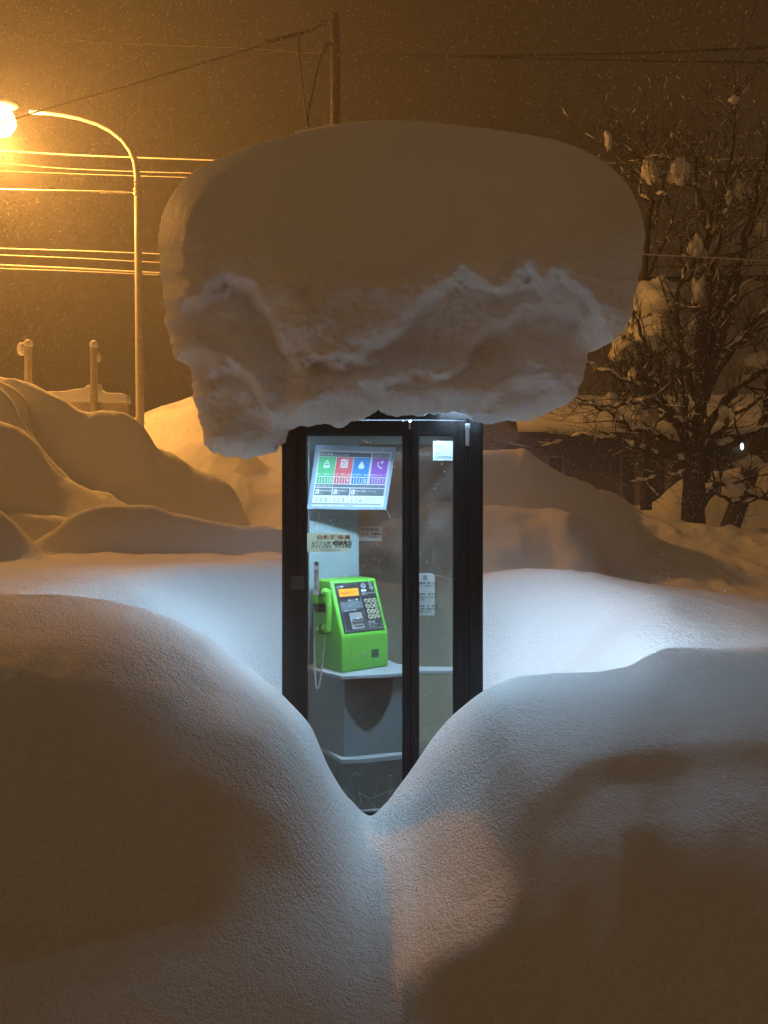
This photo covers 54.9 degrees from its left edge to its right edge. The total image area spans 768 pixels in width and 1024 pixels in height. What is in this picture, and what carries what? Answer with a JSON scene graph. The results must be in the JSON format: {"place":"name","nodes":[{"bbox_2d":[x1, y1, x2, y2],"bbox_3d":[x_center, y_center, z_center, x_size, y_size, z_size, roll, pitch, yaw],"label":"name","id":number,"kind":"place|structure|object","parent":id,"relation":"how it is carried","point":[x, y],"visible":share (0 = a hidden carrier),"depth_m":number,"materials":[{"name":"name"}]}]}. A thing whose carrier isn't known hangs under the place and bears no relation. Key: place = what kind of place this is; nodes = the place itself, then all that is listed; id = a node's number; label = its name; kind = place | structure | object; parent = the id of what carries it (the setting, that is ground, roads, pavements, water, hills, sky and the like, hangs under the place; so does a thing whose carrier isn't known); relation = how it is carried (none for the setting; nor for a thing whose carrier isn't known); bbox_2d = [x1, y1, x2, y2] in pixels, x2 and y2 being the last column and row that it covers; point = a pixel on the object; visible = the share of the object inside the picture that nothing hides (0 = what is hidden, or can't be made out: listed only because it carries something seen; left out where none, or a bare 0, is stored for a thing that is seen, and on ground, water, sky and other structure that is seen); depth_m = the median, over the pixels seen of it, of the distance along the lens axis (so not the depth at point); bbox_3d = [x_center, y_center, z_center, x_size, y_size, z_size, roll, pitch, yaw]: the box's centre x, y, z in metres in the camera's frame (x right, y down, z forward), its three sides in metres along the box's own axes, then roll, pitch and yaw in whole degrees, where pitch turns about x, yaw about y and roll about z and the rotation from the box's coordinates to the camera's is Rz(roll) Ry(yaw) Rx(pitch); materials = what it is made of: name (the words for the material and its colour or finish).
{"place":"outdoors","nodes":[
{"label":"outdoors","id":0,"kind":"place"},
{"bbox_2d":[0,268,158,275],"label":"overhead cable","id":1,"kind":"object","parent":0,"point":[76,271],"visible":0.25,"depth_m":11.59,"materials":[{"name":"black rubber"}]},
{"bbox_2d":[0,264,159,273],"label":"overhead cable","id":2,"kind":"object","parent":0,"point":[78,268],"visible":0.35,"depth_m":11.59,"materials":[{"name":"black rubber"}]},
{"bbox_2d":[0,248,159,254],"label":"overhead cable","id":3,"kind":"object","parent":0,"point":[77,250],"visible":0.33,"depth_m":11.79,"materials":[{"name":"black rubber"}]},
{"bbox_2d":[0,254,159,262],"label":"overhead cable","id":4,"kind":"object","parent":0,"point":[77,258],"visible":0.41,"depth_m":11.69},
{"bbox_2d":[0,162,755,173],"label":"overhead cable","id":5,"kind":"object","parent":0,"point":[190,173],"visible":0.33,"depth_m":12.99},
{"bbox_2d":[0,377,767,1023],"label":"snow ground","id":6,"kind":"structure","parent":0,"point":[566,823],"depth_m":2.32,"materials":[{"name":"white snow"}]},
{"bbox_2d":[0,98,143,425],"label":"street lamp","id":7,"kind":"object","parent":6,"relation":"on","point":[6,112],"visible":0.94,"depth_m":10.96,"materials":[{"name":"metal"}]},
{"bbox_2d":[0,189,133,193],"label":"overhead cable","id":8,"kind":"object","parent":7,"relation":"attached to","point":[113,191],"visible":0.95,"depth_m":11.12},
{"bbox_2d":[24,339,130,413],"bbox_3d":[-4.076,-1.588,9.653,1.489,1.306,0.214,0,0,0],"label":"rail fence","id":9,"kind":"object","parent":6,"relation":"on","point":[109,401],"visible":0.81,"depth_m":9.60,"materials":[{"name":"white"}]},
{"bbox_2d":[17,342,24,355],"bbox_3d":[-4.699,-2.116,9.600,0.120,0.172,0.118,0,0,0],"label":"snow lump","id":10,"kind":"object","parent":9,"relation":"attached to","point":[20,349],"visible":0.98,"depth_m":9.56,"materials":[{"name":"white snow"}]},
{"bbox_2d":[97,352,100,361],"bbox_3d":[-3.703,-2.012,9.600,0.045,0.140,0.083,0,0,0],"label":"snow lump","id":11,"kind":"object","parent":9,"relation":"attached to","point":[98,356],"visible":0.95,"depth_m":9.58,"materials":[{"name":"white snow"}]},
{"bbox_2d":[320,12,339,124],"bbox_3d":[-0.717,-3.414,9.969,0.280,6.640,0.142,0,0,-27],"label":"utility pole","id":12,"kind":"object","parent":6,"relation":"on","point":[334,20],"visible":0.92,"depth_m":9.94,"materials":[{"name":"metal"}]},
{"bbox_2d":[0,25,319,124],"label":"overhead cable","id":13,"kind":"object","parent":12,"relation":"attached to","point":[271,40],"visible":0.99,"depth_m":10.06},
{"bbox_2d":[298,36,306,125],"bbox_3d":[-1.086,-5.749,9.919,0.170,1.300,0.038,0,0,21],"label":"overhead cable","id":14,"kind":"object","parent":13,"relation":"hanging from","point":[302,79],"visible":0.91,"depth_m":9.91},
{"bbox_2d":[307,53,322,128],"bbox_3d":[-0.925,-5.637,9.907,0.227,1.074,0.057,0,0,-5],"label":"overhead cable","id":15,"kind":"object","parent":12,"relation":"hanging from","point":[309,104],"visible":0.91,"depth_m":9.90,"materials":[{"name":"black rubber"}]},
{"bbox_2d":[282,410,482,815],"bbox_3d":[-0.007,0.480,3.873,1.050,2.360,1.035,0,0,0],"label":"phone booth","id":16,"kind":"object","parent":6,"relation":"on","point":[364,724],"visible":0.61,"depth_m":3.41,"materials":[{"name":"black metal"}]},
{"bbox_2d":[313,562,318,594],"bbox_3d":[-0.313,0.308,3.427,0.027,0.154,0.001,0,0,0],"label":"vertical label","id":17,"kind":"object","parent":16,"relation":"attached to","point":[315,578],"visible":1,"depth_m":3.43,"materials":[{"name":"white paper"}]},
{"bbox_2d":[307,533,351,551],"bbox_3d":[-0.253,0.141,3.427,0.208,0.088,0.001,0,0,0],"label":"cream label","id":18,"kind":"object","parent":16,"relation":"attached to","point":[328,542],"visible":1,"depth_m":3.43,"materials":[{"name":"beige paper"}]},
{"bbox_2d":[312,576,387,688],"bbox_3d":[-0.212,0.644,3.982,0.383,0.560,0.285,0,0,-36],"label":"payphone","id":19,"kind":"object","parent":16,"relation":"on","point":[350,635],"visible":0.99,"depth_m":3.91,"materials":[{"name":"green plastic"}]},
{"bbox_2d":[291,420,410,815],"bbox_3d":[-0.155,0.539,3.416,0.553,1.922,0.052,0,0,0],"label":"door leaf","id":20,"kind":"structure","parent":16,"relation":"in","point":[360,427],"depth_m":3.41,"materials":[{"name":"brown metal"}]},
{"bbox_2d":[307,445,395,509],"bbox_3d":[-0.190,-0.184,4.062,0.472,0.345,0.217,0,0,-14],"label":"emergency number board","id":21,"kind":"object","parent":16,"relation":"attached to","point":[352,477],"visible":1,"depth_m":4.00,"materials":[{"name":"multicoloured plastic"}]},
{"bbox_2d":[359,526,381,540],"bbox_3d":[-0.072,0.125,4.300,0.147,0.087,0.001,0,0,0],"label":"grey sticker","id":22,"kind":"object","parent":16,"relation":"attached to","point":[370,533],"visible":1,"depth_m":4.30,"materials":[{"name":"grey paper"}]},
{"bbox_2d":[308,440,451,810],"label":"snow flecks","id":23,"kind":"object","parent":16,"relation":"attached to","point":[391,562],"visible":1,"depth_m":3.42,"materials":[{"name":"white snow"}]},
{"bbox_2d":[157,120,644,458],"bbox_3d":[0.081,-1.058,3.680,2.324,1.614,2.272,0,0,0],"label":"snow mushroom","id":24,"kind":"object","parent":16,"relation":"on","point":[339,275],"visible":1,"depth_m":2.88,"materials":[{"name":"white snow"}]},
{"bbox_2d":[419,573,437,615],"bbox_3d":[0.205,0.381,3.427,0.093,0.197,0.001,0,0,0],"label":"warning notice","id":25,"kind":"object","parent":16,"relation":"attached to","point":[427,585],"visible":1,"depth_m":3.43,"materials":[{"name":"white paper"}]},
{"bbox_2d":[411,420,469,768],"bbox_3d":[0.259,0.539,3.412,0.270,1.922,0.060,0,0,0],"label":"door leaf","id":26,"kind":"structure","parent":16,"relation":"in","point":[458,429],"depth_m":3.41,"materials":[{"name":"brown metal"}]},
{"bbox_2d":[433,441,452,460],"bbox_3d":[0.282,-0.284,3.427,0.110,0.090,0.001,0,0,0],"label":"address notice","id":27,"kind":"object","parent":16,"relation":"attached to","point":[442,450],"visible":1,"depth_m":3.43,"materials":[{"name":"white paper"}]},
{"bbox_2d":[483,0,767,523],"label":"bare tree","id":28,"kind":"object","parent":6,"relation":"on","point":[699,430],"visible":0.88,"depth_m":10.89,"materials":[{"name":"brown plant"}]},
{"bbox_2d":[604,130,611,151],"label":"snow clump","id":29,"kind":"object","parent":28,"relation":"attached to","point":[608,144],"visible":0.98,"depth_m":10.95,"materials":[{"name":"white snow"}]},
{"bbox_2d":[603,392,617,404],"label":"snow clump","id":30,"kind":"object","parent":28,"relation":"on","point":[611,395],"visible":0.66,"depth_m":10.94,"materials":[{"name":"white snow"}]},
{"bbox_2d":[632,408,659,425],"bbox_3d":[3.907,-1.417,11.066,0.406,0.256,0.327,0,0,35],"label":"snow clump","id":31,"kind":"object","parent":28,"relation":"on","point":[654,416],"visible":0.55,"depth_m":10.99,"materials":[{"name":"white snow"}]},
{"bbox_2d":[640,158,660,185],"bbox_3d":[3.999,-5.118,11.080,0.302,0.387,0.268,0,0,0],"label":"snow clump","id":32,"kind":"object","parent":28,"relation":"attached to","point":[648,178],"visible":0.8,"depth_m":11.03,"materials":[{"name":"white snow"}]},
{"bbox_2d":[664,408,686,428],"bbox_3d":[4.337,-1.392,10.983,0.321,0.320,0.237,0,0,0],"label":"snow clump","id":33,"kind":"object","parent":28,"relation":"attached to","point":[679,418],"visible":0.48,"depth_m":10.92,"materials":[{"name":"white snow"}]},
{"bbox_2d":[673,433,679,441],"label":"snow clump","id":34,"kind":"object","parent":28,"relation":"on","point":[675,437],"visible":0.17,"depth_m":11.04,"materials":[{"name":"white snow"}]},
{"bbox_2d":[667,156,691,185],"bbox_3d":[4.397,-5.059,10.996,0.344,0.441,0.327,0,0,0],"label":"snow clump","id":35,"kind":"object","parent":28,"relation":"on","point":[673,171],"visible":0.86,"depth_m":10.95,"materials":[{"name":"white snow"}]},
{"bbox_2d":[688,315,696,334],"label":"snow clump","id":36,"kind":"object","parent":28,"relation":"on","point":[689,325],"visible":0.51,"depth_m":11.10,"materials":[{"name":"white snow"}]},
{"bbox_2d":[687,235,703,255],"bbox_3d":[4.571,-3.906,10.885,0.233,0.324,0.222,0,0,0],"label":"snow clump","id":37,"kind":"object","parent":28,"relation":"on","point":[699,247],"visible":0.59,"depth_m":10.82,"materials":[{"name":"white snow"}]},
{"bbox_2d":[691,275,704,303],"bbox_3d":[4.634,-3.263,10.869,0.203,0.445,0.208,0,0,0],"label":"snow clump","id":38,"kind":"object","parent":28,"relation":"hanging from","point":[695,290],"visible":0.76,"depth_m":10.82,"materials":[{"name":"white snow"}]},
{"bbox_2d":[695,249,707,272],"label":"snow clump","id":39,"kind":"object","parent":28,"relation":"on","point":[697,268],"visible":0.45,"depth_m":10.99,"materials":[{"name":"white snow"}]},
{"bbox_2d":[718,404,729,422],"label":"snow clump","id":40,"kind":"object","parent":28,"relation":"attached to","point":[724,412],"visible":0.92,"depth_m":10.87,"materials":[{"name":"white snow"}]},
{"bbox_2d":[725,190,731,204],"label":"snow clump","id":41,"kind":"object","parent":28,"relation":"on","point":[729,199],"visible":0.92,"depth_m":10.87,"materials":[{"name":"white snow"}]},
{"bbox_2d":[729,412,734,419],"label":"snow clump","id":42,"kind":"object","parent":28,"relation":"attached to","point":[732,415],"visible":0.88,"depth_m":10.65,"materials":[{"name":"white snow"}]},
{"bbox_2d":[727,96,739,104],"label":"snow clump","id":43,"kind":"object","parent":28,"relation":"on","point":[734,100],"visible":0.99,"depth_m":10.89,"materials":[{"name":"white snow"}]},
{"bbox_2d":[725,474,745,498],"bbox_3d":[5.174,-0.377,10.905,0.296,0.365,0.232,0,0,0],"label":"snow clump","id":44,"kind":"object","parent":28,"relation":"on","point":[735,488],"visible":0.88,"depth_m":10.86,"materials":[{"name":"white snow"}]},
{"bbox_2d":[733,178,744,203],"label":"snow clump","id":45,"kind":"object","parent":28,"relation":"on","point":[737,193],"visible":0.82,"depth_m":10.96,"materials":[{"name":"white snow"}]},
{"bbox_2d":[732,455,762,469],"bbox_3d":[5.417,-0.730,10.980,0.465,0.228,0.293,0,0,0],"label":"snow clump","id":46,"kind":"object","parent":28,"relation":"on","point":[744,464],"visible":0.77,"depth_m":10.91,"materials":[{"name":"white snow"}]},
{"bbox_2d":[743,350,767,367],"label":"snow clump","id":47,"kind":"object","parent":28,"relation":"on","point":[750,360],"visible":0.96,"depth_m":10.86,"materials":[{"name":"white snow"}]},
{"bbox_2d":[756,217,766,236],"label":"snow clump","id":48,"kind":"object","parent":28,"relation":"attached to","point":[759,224],"visible":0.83,"depth_m":10.98,"materials":[{"name":"white snow"}]},
{"bbox_2d":[483,394,767,505],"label":"house","id":49,"kind":"structure","parent":6,"relation":"on","point":[504,435],"depth_m":15.00,"materials":[{"name":"brown"}]},
{"bbox_2d":[546,456,564,473],"bbox_3d":[3.469,-0.943,14.969,0.365,0.385,0.058,0,0,0],"label":"window","id":50,"kind":"structure","parent":49,"relation":"in","point":[559,461],"depth_m":14.97,"materials":[{"name":"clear glass"}]},
{"bbox_2d":[620,454,673,505],"bbox_3d":[5.314,-0.644,14.964,1.075,1.045,0.068,0,0,0],"label":"window","id":51,"kind":"structure","parent":49,"relation":"in","point":[630,495],"depth_m":14.97,"materials":[{"name":"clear glass"}]},
{"bbox_2d":[545,52,719,397],"bbox_3d":[4.062,-4.816,12.258,2.773,5.940,1.313,0,0,0],"label":"young bare tree","id":52,"kind":"object","parent":6,"relation":"on","point":[645,273],"visible":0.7,"depth_m":12.16,"materials":[{"name":"brown plant"}]},
{"bbox_2d":[608,310,678,509],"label":"snow-covered branches","id":53,"kind":"object","parent":6,"relation":"on","point":[645,500],"visible":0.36,"depth_m":11.92,"materials":[{"name":"snow"},{"name":"dark bark"}]},
{"bbox_2d":[608,325,641,363],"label":"snow slab","id":54,"kind":"structure","parent":53,"relation":"on","point":[627,334],"depth_m":11.84,"materials":[{"name":"white snow"}]},
{"bbox_2d":[628,366,639,382],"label":"snow slab","id":55,"kind":"structure","parent":53,"relation":"on","point":[632,372],"depth_m":11.98,"materials":[{"name":"white snow"}]},
{"bbox_2d":[628,313,684,353],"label":"snow slab","id":56,"kind":"structure","parent":53,"relation":"on","point":[651,333],"depth_m":11.68,"materials":[{"name":"white snow"}]},
{"bbox_2d":[632,275,691,317],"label":"snow slab","id":57,"kind":"structure","parent":53,"relation":"on","point":[649,294],"depth_m":11.64,"materials":[{"name":"white snow"}]},
{"bbox_2d":[664,331,685,370],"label":"snow slab","id":58,"kind":"structure","parent":53,"relation":"on","point":[674,355],"depth_m":11.90,"materials":[{"name":"white snow"}]},
{"bbox_2d":[719,333,767,527],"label":"leaning tree","id":59,"kind":"object","parent":6,"relation":"on","point":[730,516],"visible":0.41,"depth_m":12.29,"materials":[{"name":"brown plant"}]},
{"bbox_2d":[0,0,767,617],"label":"falling snow","id":60,"kind":"structure","parent":0,"point":[376,118],"depth_m":6.86,"materials":[{"name":"white snow"}]},
{"bbox_2d":[0,32,767,56],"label":"overhead cable","id":61,"kind":"object","parent":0,"point":[572,54],"visible":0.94,"depth_m":14.00,"materials":[{"name":"black rubber"}]},
{"bbox_2d":[0,150,767,163],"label":"overhead cable","id":62,"kind":"object","parent":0,"point":[214,159],"visible":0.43,"depth_m":12.70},
{"bbox_2d":[0,170,767,179],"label":"overhead cable","id":63,"kind":"object","parent":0,"point":[185,177],"visible":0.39,"depth_m":13.20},
{"bbox_2d":[0,0,767,457],"label":"sky","id":64,"kind":"structure","parent":0,"point":[506,84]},
{"bbox_2d":[350,55,767,64],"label":"overhead cable","id":65,"kind":"object","parent":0,"point":[754,62],"visible":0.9,"depth_m":13.99,"materials":[{"name":"black rubber"}]},
{"bbox_2d":[627,169,767,182],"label":"overhead cable","id":66,"kind":"object","parent":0,"point":[707,173],"visible":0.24,"depth_m":12.59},
{"bbox_2d":[639,275,767,281],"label":"overhead cable","id":67,"kind":"object","parent":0,"point":[675,278],"visible":0.2,"depth_m":12.37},
{"bbox_2d":[643,253,767,261],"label":"overhead cable","id":68,"kind":"object","parent":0,"point":[705,257],"visible":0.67,"depth_m":9.79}
]}

